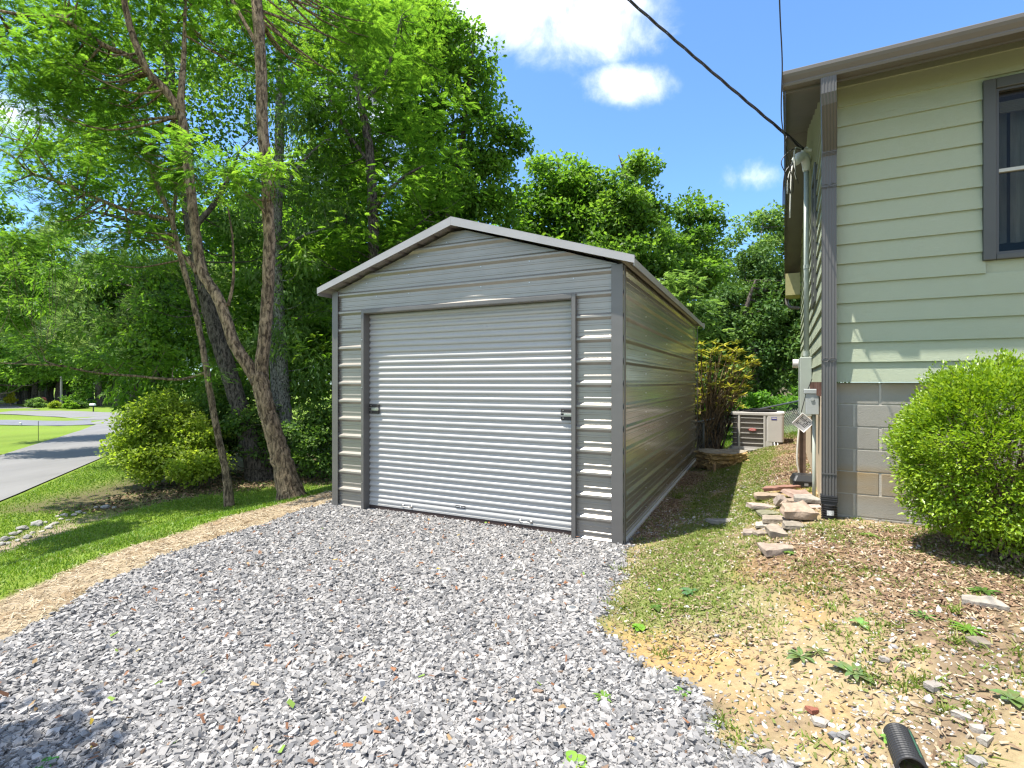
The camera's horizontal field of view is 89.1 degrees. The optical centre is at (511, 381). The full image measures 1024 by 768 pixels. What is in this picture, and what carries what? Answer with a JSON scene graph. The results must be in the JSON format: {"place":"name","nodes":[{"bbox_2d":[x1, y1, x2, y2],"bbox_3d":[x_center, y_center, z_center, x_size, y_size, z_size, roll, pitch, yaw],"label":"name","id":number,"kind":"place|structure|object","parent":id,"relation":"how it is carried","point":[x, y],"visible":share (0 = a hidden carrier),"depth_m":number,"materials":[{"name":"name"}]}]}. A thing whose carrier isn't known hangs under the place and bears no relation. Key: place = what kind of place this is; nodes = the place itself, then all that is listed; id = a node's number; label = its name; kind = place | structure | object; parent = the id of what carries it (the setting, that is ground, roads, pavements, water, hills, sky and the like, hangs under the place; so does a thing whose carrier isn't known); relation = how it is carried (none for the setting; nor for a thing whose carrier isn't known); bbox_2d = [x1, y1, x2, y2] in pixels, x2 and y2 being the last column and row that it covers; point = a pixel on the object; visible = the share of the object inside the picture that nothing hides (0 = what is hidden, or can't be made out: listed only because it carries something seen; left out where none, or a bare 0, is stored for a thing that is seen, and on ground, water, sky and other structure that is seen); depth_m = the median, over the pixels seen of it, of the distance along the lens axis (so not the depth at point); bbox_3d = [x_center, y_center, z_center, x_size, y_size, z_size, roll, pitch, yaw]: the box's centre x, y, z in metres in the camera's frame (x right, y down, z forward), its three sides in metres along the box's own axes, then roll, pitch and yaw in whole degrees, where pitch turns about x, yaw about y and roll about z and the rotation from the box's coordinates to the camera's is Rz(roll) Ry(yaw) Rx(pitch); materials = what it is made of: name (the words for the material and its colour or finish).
{"place":"outdoors","nodes":[
{"label":"outdoors","id":0,"kind":"place"},
{"bbox_2d":[0,404,36,409],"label":"drive","id":1,"kind":"structure","parent":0,"point":[5,406],"depth_m":71.72,"materials":[{"name":"asphalt"}]},
{"bbox_2d":[0,420,92,424],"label":"driveway","id":2,"kind":"structure","parent":0,"point":[35,422],"depth_m":42.54,"materials":[{"name":"concrete"}]},
{"bbox_2d":[0,411,125,419],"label":"side road","id":3,"kind":"structure","parent":0,"point":[91,415],"depth_m":52.29,"materials":[{"name":"asphalt"}]},
{"bbox_2d":[0,419,138,500],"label":"road","id":4,"kind":"structure","parent":0,"point":[25,468],"depth_m":18.48,"materials":[{"name":"asphalt"}]},
{"bbox_2d":[0,454,331,596],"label":"lawn grass","id":5,"kind":"structure","parent":0,"point":[12,563],"depth_m":8.97,"materials":[{"name":"plant"}]},
{"bbox_2d":[0,500,799,767],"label":"gravel","id":6,"kind":"structure","parent":0,"point":[71,666],"depth_m":2.98,"materials":[{"name":"gravel"}]},
{"bbox_2d":[0,509,689,767],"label":"fallen leaves","id":7,"kind":"object","parent":6,"relation":"on","point":[290,702],"visible":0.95,"depth_m":2.72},
{"bbox_2d":[566,605,578,612],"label":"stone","id":8,"kind":"object","parent":6,"relation":"on","point":[571,608],"visible":1,"depth_m":3.63,"materials":[{"name":"grey"}]},
{"bbox_2d":[563,750,586,767],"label":"weed","id":9,"kind":"object","parent":6,"relation":"on","point":[580,757],"visible":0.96,"depth_m":2.22,"materials":[{"name":"green plant"}]},
{"bbox_2d":[0,384,1023,767],"bbox_3d":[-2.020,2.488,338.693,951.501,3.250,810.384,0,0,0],"label":"terrain","id":10,"kind":"structure","parent":0,"point":[12,438],"depth_m":3.02,"materials":[{"name":"soil"}]},
{"bbox_2d":[3,391,18,405],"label":"roadside bush","id":11,"kind":"object","parent":10,"relation":"on","point":[10,399],"visible":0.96,"depth_m":73.77,"materials":[{"name":"green plant"}]},
{"bbox_2d":[1,283,21,403],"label":"tree","id":12,"kind":"object","parent":10,"relation":"on","point":[19,395],"depth_m":79.41,"materials":[{"name":"green plant"}]},
{"bbox_2d":[0,329,38,394],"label":"tree","id":13,"kind":"object","parent":10,"relation":"on","point":[5,388],"visible":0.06,"depth_m":73.13,"materials":[{"name":"green plant"}]},
{"bbox_2d":[12,282,46,402],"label":"tree","id":14,"kind":"object","parent":10,"relation":"on","point":[27,394],"visible":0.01,"depth_m":83.49,"materials":[{"name":"green plant"}]},
{"bbox_2d":[24,397,47,407],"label":"roadside bush","id":15,"kind":"object","parent":10,"relation":"on","point":[38,402],"visible":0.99,"depth_m":69.72,"materials":[{"name":"green plant"}]},
{"bbox_2d":[2,324,71,399],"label":"tree","id":16,"kind":"object","parent":10,"relation":"on","point":[35,390],"visible":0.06,"depth_m":77.83,"materials":[{"name":"green plant"}]},
{"bbox_2d":[24,377,55,402],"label":"tree","id":17,"kind":"object","parent":10,"relation":"on","point":[50,396],"depth_m":83.04,"materials":[{"name":"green plant"}]},
{"bbox_2d":[0,187,88,394],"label":"edge tree","id":18,"kind":"object","parent":10,"relation":"on","point":[14,371],"visible":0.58,"depth_m":19.27,"materials":[{"name":"green plant"}]},
{"bbox_2d":[47,400,61,408],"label":"roadside bush","id":19,"kind":"object","parent":10,"relation":"on","point":[54,404],"visible":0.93,"depth_m":68.66,"materials":[{"name":"green plant"}]},
{"bbox_2d":[28,325,86,401],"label":"tree","id":20,"kind":"object","parent":10,"relation":"on","point":[57,392],"depth_m":79.44,"materials":[{"name":"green plant"}]},
{"bbox_2d":[38,325,94,400],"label":"tree","id":21,"kind":"object","parent":10,"relation":"on","point":[78,384],"visible":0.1,"depth_m":77.61,"materials":[{"name":"green plant"}]},
{"bbox_2d":[0,211,138,421],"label":"white pine","id":22,"kind":"object","parent":10,"relation":"on","point":[78,344],"visible":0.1,"depth_m":25.71,"materials":[{"name":"green plant"}]},
{"bbox_2d":[61,399,79,408],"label":"roadside bush","id":23,"kind":"object","parent":10,"relation":"on","point":[69,404],"visible":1,"depth_m":67.75,"materials":[{"name":"green plant"}]},
{"bbox_2d":[59,386,96,403],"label":"roadside bush","id":24,"kind":"object","parent":10,"relation":"on","point":[78,394],"visible":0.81,"depth_m":72.68,"materials":[{"name":"green plant"}]},
{"bbox_2d":[74,400,88,408],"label":"roadside bush","id":25,"kind":"object","parent":10,"relation":"on","point":[82,405],"visible":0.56,"depth_m":68.83,"materials":[{"name":"green plant"}]},
{"bbox_2d":[66,345,128,405],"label":"tree","id":26,"kind":"object","parent":10,"relation":"on","point":[98,390],"visible":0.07,"depth_m":73.65,"materials":[{"name":"green plant"}]},
{"bbox_2d":[67,343,150,405],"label":"tree","id":27,"kind":"object","parent":10,"relation":"on","point":[105,381],"visible":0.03,"depth_m":75.81,"materials":[{"name":"green plant"}]},
{"bbox_2d":[0,20,242,506],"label":"slender tree","id":28,"kind":"object","parent":10,"relation":"on","point":[46,151],"visible":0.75,"depth_m":10.53,"materials":[{"name":"green plant"}]},
{"bbox_2d":[16,237,249,416],"bbox_3d":[-11.858,-0.957,16.826,6.992,7.652,4.548,0,0,0],"label":"hanging tree","id":29,"kind":"object","parent":10,"relation":"on","point":[178,386],"visible":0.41,"depth_m":15.72,"materials":[{"name":"green plant"}]},
{"bbox_2d":[29,241,236,402],"bbox_3d":[-11.904,-0.978,16.610,5.588,7.661,4.212,0,0,0],"label":"spreading pine","id":30,"kind":"object","parent":10,"relation":"on","point":[72,313],"visible":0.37,"depth_m":15.78,"materials":[{"name":"green plant"}]},
{"bbox_2d":[0,489,331,641],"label":"straw","id":31,"kind":"object","parent":10,"relation":"on","point":[306,502],"visible":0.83,"depth_m":4.94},
{"bbox_2d":[0,0,331,481],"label":"leaning tree","id":32,"kind":"object","parent":10,"relation":"on","point":[226,362],"visible":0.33,"depth_m":13.72,"materials":[{"name":"green plant"}]},
{"bbox_2d":[98,384,236,488],"bbox_3d":[-8.354,1.409,12.781,3.628,2.755,2.500,0,0,0],"label":"spreading bush","id":33,"kind":"object","parent":10,"relation":"on","point":[157,442],"visible":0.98,"depth_m":12.49,"materials":[{"name":"green plant"}]},
{"bbox_2d":[48,469,331,514],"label":"leaf litter","id":34,"kind":"object","parent":10,"relation":"on","point":[186,492],"visible":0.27,"depth_m":12.25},
{"bbox_2d":[0,0,401,500],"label":"forked tree","id":35,"kind":"object","parent":10,"relation":"on","point":[84,28],"visible":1,"depth_m":8.36,"materials":[{"name":"green plant"}]},
{"bbox_2d":[160,167,308,395],"bbox_3d":[-12.455,-3.268,24.095,7.375,12.867,7.055,0,0,9],"label":"tree","id":36,"kind":"object","parent":10,"relation":"on","point":[249,330],"visible":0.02,"depth_m":22.76,"materials":[{"name":"green plant"}]},
{"bbox_2d":[172,376,331,481],"bbox_3d":[-6.458,1.279,13.760,5.268,2.876,2.333,0,0,16],"label":"understory bush","id":37,"kind":"object","parent":10,"relation":"on","point":[315,428],"visible":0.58,"depth_m":13.33,"materials":[{"name":"green plant"}]},
{"bbox_2d":[173,157,358,414],"bbox_3d":[-9.660,-3.062,21.062,8.471,12.334,7.574,0,0,45],"label":"tree","id":38,"kind":"object","parent":10,"relation":"on","point":[237,296],"visible":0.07,"depth_m":19.51,"materials":[{"name":"green plant"}]},
{"bbox_2d":[172,0,408,454],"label":"rough barked tree","id":39,"kind":"object","parent":10,"relation":"on","point":[280,374],"visible":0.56,"depth_m":14.49,"materials":[{"name":"green plant"}]},
{"bbox_2d":[225,101,429,413],"bbox_3d":[-6.498,-3.684,20.110,7.710,13.452,7.376,0,0,-16],"label":"tree","id":40,"kind":"object","parent":10,"relation":"on","point":[319,284],"visible":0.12,"depth_m":18.83,"materials":[{"name":"green plant"}]},
{"bbox_2d":[267,0,498,385],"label":"woodland tree","id":41,"kind":"object","parent":10,"relation":"on","point":[402,66],"visible":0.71,"depth_m":14.59,"materials":[{"name":"green plant"}]},
{"bbox_2d":[379,196,485,252],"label":"tree","id":42,"kind":"object","parent":10,"relation":"on","point":[407,231],"depth_m":19.73,"materials":[{"name":"green plant"}]},
{"bbox_2d":[347,0,539,239],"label":"tall tree","id":43,"kind":"object","parent":10,"relation":"on","point":[487,162],"visible":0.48,"depth_m":18.52,"materials":[{"name":"green plant"}]},
{"bbox_2d":[317,216,704,544],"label":"metal shed","id":44,"kind":"structure","parent":10,"relation":"on","point":[487,373],"depth_m":5.97,"materials":[{"name":"paint"}]},
{"bbox_2d":[369,300,570,535],"bbox_3d":[-0.585,0.365,6.046,2.756,2.504,0.066,0,0,26],"label":"roller door","id":45,"kind":"structure","parent":44,"relation":"in","point":[470,408],"depth_m":5.99,"materials":[{"name":"paint"}]},
{"bbox_2d":[500,148,616,246],"bbox_3d":[2.070,-4.302,22.483,5.893,12.272,4.541,0,0,0],"label":"round crowned tree","id":46,"kind":"object","parent":10,"relation":"on","point":[551,205],"visible":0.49,"depth_m":22.07,"materials":[{"name":"green plant"}]},
{"bbox_2d":[569,147,686,292],"bbox_3d":[4.733,-3.987,21.681,4.991,11.627,4.589,0,0,0],"label":"twin topped tree","id":47,"kind":"object","parent":10,"relation":"on","point":[628,217],"visible":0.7,"depth_m":21.05,"materials":[{"name":"green plant"}]},
{"bbox_2d":[657,268,736,407],"bbox_3d":[4.760,-0.674,14.685,2.935,5.002,2.206,0,0,27],"label":"feathery tree","id":48,"kind":"object","parent":10,"relation":"on","point":[689,305],"visible":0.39,"depth_m":14.39,"materials":[{"name":"green plant"}]},
{"bbox_2d":[652,186,742,304],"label":"pointed tree","id":49,"kind":"object","parent":10,"relation":"on","point":[690,240],"visible":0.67,"depth_m":23.09,"materials":[{"name":"green plant"}]},
{"bbox_2d":[706,518,731,524],"bbox_3d":[2.148,1.438,5.354,0.275,0.061,0.108,0,0,6],"label":"concrete brick","id":50,"kind":"object","parent":10,"relation":"on","point":[715,521],"visible":0.75,"depth_m":5.33,"materials":[{"name":"concrete"}]},
{"bbox_2d":[694,448,748,469],"bbox_3d":[3.855,1.414,9.520,1.011,0.350,0.751,0,0,0],"label":"tree stump","id":51,"kind":"object","parent":10,"relation":"on","point":[707,458],"visible":0.91,"depth_m":9.31,"materials":[{"name":"brown wood"}]},
{"bbox_2d":[696,339,760,453],"bbox_3d":[4.639,0.371,11.357,1.523,2.618,2.363,0,0,24],"label":"rhododendron bush","id":52,"kind":"object","parent":10,"relation":"on","point":[715,408],"visible":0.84,"depth_m":11.29,"materials":[{"name":"green plant"}]},
{"bbox_2d":[728,443,753,451],"bbox_3d":[5.176,1.403,10.953,1.086,0.059,0.974,0,0,28],"label":"equipment pad","id":53,"kind":"object","parent":10,"relation":"on","point":[749,450],"visible":0.21,"depth_m":10.68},
{"bbox_2d":[731,408,783,448],"bbox_3d":[5.270,0.965,10.832,1.280,0.816,0.998,0,0,28],"label":"air conditioner","id":54,"kind":"object","parent":53,"relation":"on","point":[756,428],"visible":0.95,"depth_m":10.61,"materials":[{"name":"grey"}]},
{"bbox_2d":[691,240,800,415],"bbox_3d":[8.499,-1.575,16.941,7.317,6.571,4.325,0,0,0],"label":"dark thicket","id":55,"kind":"object","parent":10,"relation":"on","point":[777,344],"visible":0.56,"depth_m":16.37,"materials":[{"name":"green plant"}]},
{"bbox_2d":[696,381,798,422],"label":"vine bank","id":56,"kind":"structure","parent":10,"relation":"on","point":[757,400],"depth_m":14.34,"materials":[{"name":"green plant"}]},
{"bbox_2d":[696,400,799,449],"bbox_3d":[5.464,1.041,11.805,3.574,1.247,0.046,0,0,-27],"label":"chain link fence","id":57,"kind":"object","parent":10,"relation":"on","point":[703,427],"visible":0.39,"depth_m":11.46,"materials":[{"name":"grey"}]},
{"bbox_2d":[717,199,783,304],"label":"airy tree","id":58,"kind":"object","parent":10,"relation":"on","point":[774,218],"visible":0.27,"depth_m":26.90,"materials":[{"name":"green plant"}]},
{"bbox_2d":[746,502,775,509],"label":"flat stone","id":59,"kind":"object","parent":10,"relation":"on","point":[758,506],"visible":0.7,"depth_m":5.40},
{"bbox_2d":[506,462,1023,767],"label":"pebbles","id":60,"kind":"object","parent":10,"relation":"on","point":[928,698],"visible":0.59,"depth_m":2.50,"materials":[{"name":"stone"}]},
{"bbox_2d":[753,492,780,499],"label":"flat stone","id":61,"kind":"object","parent":10,"relation":"on","point":[762,495],"visible":0.63,"depth_m":5.84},
{"bbox_2d":[762,484,801,491],"bbox_3d":[3.144,1.229,6.048,0.575,0.062,0.114,-2,0,-7],"label":"flat stone","id":62,"kind":"object","parent":61,"relation":"on","point":[774,488],"visible":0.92,"depth_m":6.00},
{"bbox_2d":[755,510,780,516],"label":"flat stone","id":63,"kind":"object","parent":10,"relation":"on","point":[763,512],"visible":0.81,"depth_m":5.12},
{"bbox_2d":[757,542,792,556],"bbox_3d":[2.012,1.279,3.971,0.223,0.085,0.177,-4,0,4],"label":"flat stone","id":64,"kind":"object","parent":10,"relation":"on","point":[770,549],"visible":0.92,"depth_m":3.91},
{"bbox_2d":[765,524,787,537],"bbox_3d":[2.233,1.269,4.420,0.135,0.085,0.291,-1,0,12],"label":"flat stone","id":65,"kind":"object","parent":10,"relation":"on","point":[773,530],"visible":0.93,"depth_m":4.33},
{"bbox_2d":[762,515,790,523],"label":"flat stone","id":66,"kind":"object","parent":10,"relation":"on","point":[772,519],"visible":0.85,"depth_m":4.80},
{"bbox_2d":[773,494,786,506],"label":"flat stone","id":67,"kind":"object","parent":10,"relation":"on","point":[778,500],"visible":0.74,"depth_m":5.29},
{"bbox_2d":[782,520,809,529],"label":"flat stone","id":68,"kind":"object","parent":10,"relation":"on","point":[791,525],"visible":0.85,"depth_m":4.47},
{"bbox_2d":[780,489,811,497],"bbox_3d":[3.121,1.222,5.613,0.316,0.065,0.289,4,8,-10],"label":"flat stone","id":69,"kind":"object","parent":10,"relation":"on","point":[790,492],"visible":0.57,"depth_m":5.63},
{"bbox_2d":[779,500,818,519],"bbox_3d":[2.594,1.171,4.752,0.285,0.110,0.252,-3,14,5],"label":"flat stone","id":70,"kind":"object","parent":10,"relation":"on","point":[801,510],"visible":1,"depth_m":4.67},
{"bbox_2d":[786,647,814,662],"bbox_3d":[1.522,1.427,2.728,0.152,0.018,0.167,0,0,29],"label":"weed","id":71,"kind":"object","parent":10,"relation":"on","point":[796,654],"visible":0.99,"depth_m":2.72,"materials":[{"name":"green plant"}]},
{"bbox_2d":[796,429,805,472],"bbox_3d":[3.700,0.991,6.693,0.215,0.951,0.111,0,0,-29],"label":"side post","id":72,"kind":"object","parent":10,"relation":"on","point":[801,445],"visible":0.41,"depth_m":6.68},
{"bbox_2d":[790,473,811,487],"bbox_3d":[3.439,1.154,6.122,0.277,0.135,0.280,0,0,21],"label":"plastic box","id":73,"kind":"object","parent":10,"relation":"on","point":[803,480],"visible":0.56,"depth_m":6.03,"materials":[{"name":"grey"}]},
{"bbox_2d":[793,494,820,503],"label":"flat stone","id":74,"kind":"object","parent":10,"relation":"on","point":[809,498],"visible":0.91,"depth_m":5.19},
{"bbox_2d":[595,434,1023,767],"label":"yard grass","id":75,"kind":"structure","parent":10,"relation":"on","point":[694,533],"depth_m":3.68,"materials":[{"name":"plant"}]},
{"bbox_2d":[596,440,1023,767],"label":"dry bits","id":76,"kind":"object","parent":10,"relation":"on","point":[968,692],"visible":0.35,"depth_m":2.93,"materials":[{"name":"plant"}]},
{"bbox_2d":[805,705,818,714],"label":"stone","id":77,"kind":"object","parent":10,"relation":"on","point":[812,710],"visible":1,"depth_m":2.35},
{"bbox_2d":[804,643,830,656],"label":"weed","id":78,"kind":"object","parent":10,"relation":"on","point":[819,650],"visible":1,"depth_m":2.72,"materials":[{"name":"green plant"}]},
{"bbox_2d":[811,715,829,727],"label":"stone","id":79,"kind":"object","parent":10,"relation":"on","point":[820,721],"visible":1,"depth_m":2.28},
{"bbox_2d":[623,434,1023,653],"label":"mulch","id":80,"kind":"object","parent":10,"relation":"on","point":[924,555],"visible":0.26,"depth_m":3.49,"materials":[{"name":"wood"}]},
{"bbox_2d":[837,730,849,739],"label":"stone","id":81,"kind":"object","parent":10,"relation":"on","point":[844,734],"visible":0.98,"depth_m":2.17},
{"bbox_2d":[825,661,875,684],"bbox_3d":[1.645,1.391,2.495,0.166,0.021,0.220,0,0,0],"label":"weed","id":82,"kind":"object","parent":10,"relation":"on","point":[848,667],"visible":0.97,"depth_m":2.52,"materials":[{"name":"green plant"}]},
{"bbox_2d":[849,617,869,628],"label":"weed","id":83,"kind":"object","parent":10,"relation":"on","point":[858,619],"visible":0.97,"depth_m":2.84,"materials":[{"name":"green plant"}]},
{"bbox_2d":[782,12,1023,525],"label":"house","id":84,"kind":"structure","parent":10,"relation":"on","point":[916,215],"depth_m":4.47,"materials":[{"name":"green"}]},
{"bbox_2d":[627,0,811,199],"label":"power cable","id":85,"kind":"object","parent":84,"relation":"attached to","point":[725,83],"visible":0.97,"depth_m":6.78,"materials":[{"name":"grey plastic"}]},
{"bbox_2d":[779,0,798,183],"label":"phone cable","id":86,"kind":"object","parent":84,"relation":"attached to","point":[781,84],"visible":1,"depth_m":4.42,"materials":[{"name":"grey plastic"}]},
{"bbox_2d":[782,152,810,356],"bbox_3d":[3.838,-1.687,6.977,0.429,2.808,0.133,0,0,-20],"label":"service mast","id":87,"kind":"object","parent":84,"relation":"attached to","point":[803,159],"visible":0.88,"depth_m":7.02,"materials":[{"name":"white"}]},
{"bbox_2d":[792,379,811,432],"bbox_3d":[3.660,0.297,6.546,0.253,0.678,0.094,0,0,28],"label":"plastic basket","id":88,"kind":"object","parent":84,"relation":"hanging from","point":[802,422],"visible":1,"depth_m":6.54,"materials":[{"name":"white"}]},
{"bbox_2d":[798,357,811,416],"bbox_3d":[3.970,0.062,7.052,0.152,0.790,0.320,0,0,28],"label":"meter box","id":89,"kind":"object","parent":84,"relation":"attached to","point":[804,371],"visible":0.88,"depth_m":6.92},
{"bbox_2d":[803,389,818,496],"bbox_3d":[3.151,0.698,5.483,0.137,1.245,0.244,0,0,28],"label":"disconnect box","id":90,"kind":"object","parent":84,"relation":"attached to","point":[811,402],"visible":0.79,"depth_m":5.46,"materials":[{"name":"grey"}]},
{"bbox_2d":[811,162,817,309],"bbox_3d":[3.643,-1.708,6.236,0.072,1.590,0.750,0,0,28],"label":"window","id":91,"kind":"structure","parent":84,"relation":"in","point":[814,244],"depth_m":5.92,"materials":[{"name":"grey"}]},
{"bbox_2d":[982,73,1023,260],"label":"window","id":92,"kind":"structure","parent":84,"relation":"in","point":[1003,117],"depth_m":4.21,"materials":[{"name":"grey"}]},
{"bbox_2d":[883,722,927,767],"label":"drain pipe","id":93,"kind":"object","parent":10,"relation":"on","point":[902,744],"visible":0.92,"depth_m":2.00,"materials":[{"name":"black plastic"}]},
{"bbox_2d":[909,609,942,620],"bbox_3d":[2.206,1.245,2.784,0.157,0.015,0.134,0,0,33],"label":"weed","id":94,"kind":"object","parent":10,"relation":"on","point":[923,615],"visible":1,"depth_m":2.77,"materials":[{"name":"green plant"}]},
{"bbox_2d":[923,679,945,692],"bbox_3d":[1.853,1.333,2.284,0.078,0.038,0.051,0,0,-20],"label":"stone","id":95,"kind":"object","parent":10,"relation":"on","point":[933,685],"visible":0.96,"depth_m":2.27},
{"bbox_2d":[878,348,1023,564],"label":"round shrub","id":96,"kind":"object","parent":10,"relation":"on","point":[992,525],"visible":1,"depth_m":3.49,"materials":[{"name":"green plant"}]},
{"bbox_2d":[950,709,971,720],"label":"stone","id":97,"kind":"object","parent":10,"relation":"on","point":[957,714],"visible":0.98,"depth_m":2.09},
{"bbox_2d":[947,620,987,636],"bbox_3d":[2.281,1.231,2.604,0.146,0.017,0.176,0,0,-23],"label":"weed","id":98,"kind":"object","parent":10,"relation":"on","point":[968,626],"visible":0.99,"depth_m":2.61,"materials":[{"name":"green plant"}]},
{"bbox_2d":[964,754,987,767],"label":"stone","id":99,"kind":"object","parent":10,"relation":"on","point":[975,760],"visible":0.97,"depth_m":1.89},
{"bbox_2d":[969,723,984,733],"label":"stone","id":100,"kind":"object","parent":10,"relation":"on","point":[977,728],"visible":0.98,"depth_m":2.02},
{"bbox_2d":[965,636,993,647],"bbox_3d":[2.234,1.242,2.488,0.085,0.032,0.080,0,0,11],"label":"flat stone","id":101,"kind":"object","parent":10,"relation":"on","point":[973,640],"visible":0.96,"depth_m":2.47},
{"bbox_2d":[966,586,1001,595],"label":"weed","id":102,"kind":"object","parent":10,"relation":"on","point":[986,591],"visible":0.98,"depth_m":2.99,"materials":[{"name":"green plant"}]},
{"bbox_2d":[961,594,1009,611],"bbox_3d":[2.582,1.207,2.863,0.195,0.048,0.149,0,0,26],"label":"flat stone","id":103,"kind":"object","parent":10,"relation":"on","point":[991,602],"visible":0.98,"depth_m":2.83,"materials":[{"name":"stone"}]},
{"bbox_2d":[977,734,993,746],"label":"stone","id":104,"kind":"object","parent":10,"relation":"on","point":[984,739],"visible":1,"depth_m":1.96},
{"bbox_2d":[990,689,1023,707],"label":"weed","id":105,"kind":"object","parent":10,"relation":"on","point":[1014,698],"visible":1,"depth_m":2.11,"materials":[{"name":"green plant"}]},
{"bbox_2d":[0,0,1023,383],"label":"sky","id":106,"kind":"structure","parent":0,"point":[598,79],"materials":[{"name":"blue"}]},
{"bbox_2d":[722,414,797,448],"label":"back lawn","id":107,"kind":"structure","parent":0,"point":[792,432],"depth_m":13.52,"materials":[{"name":"green plant"}]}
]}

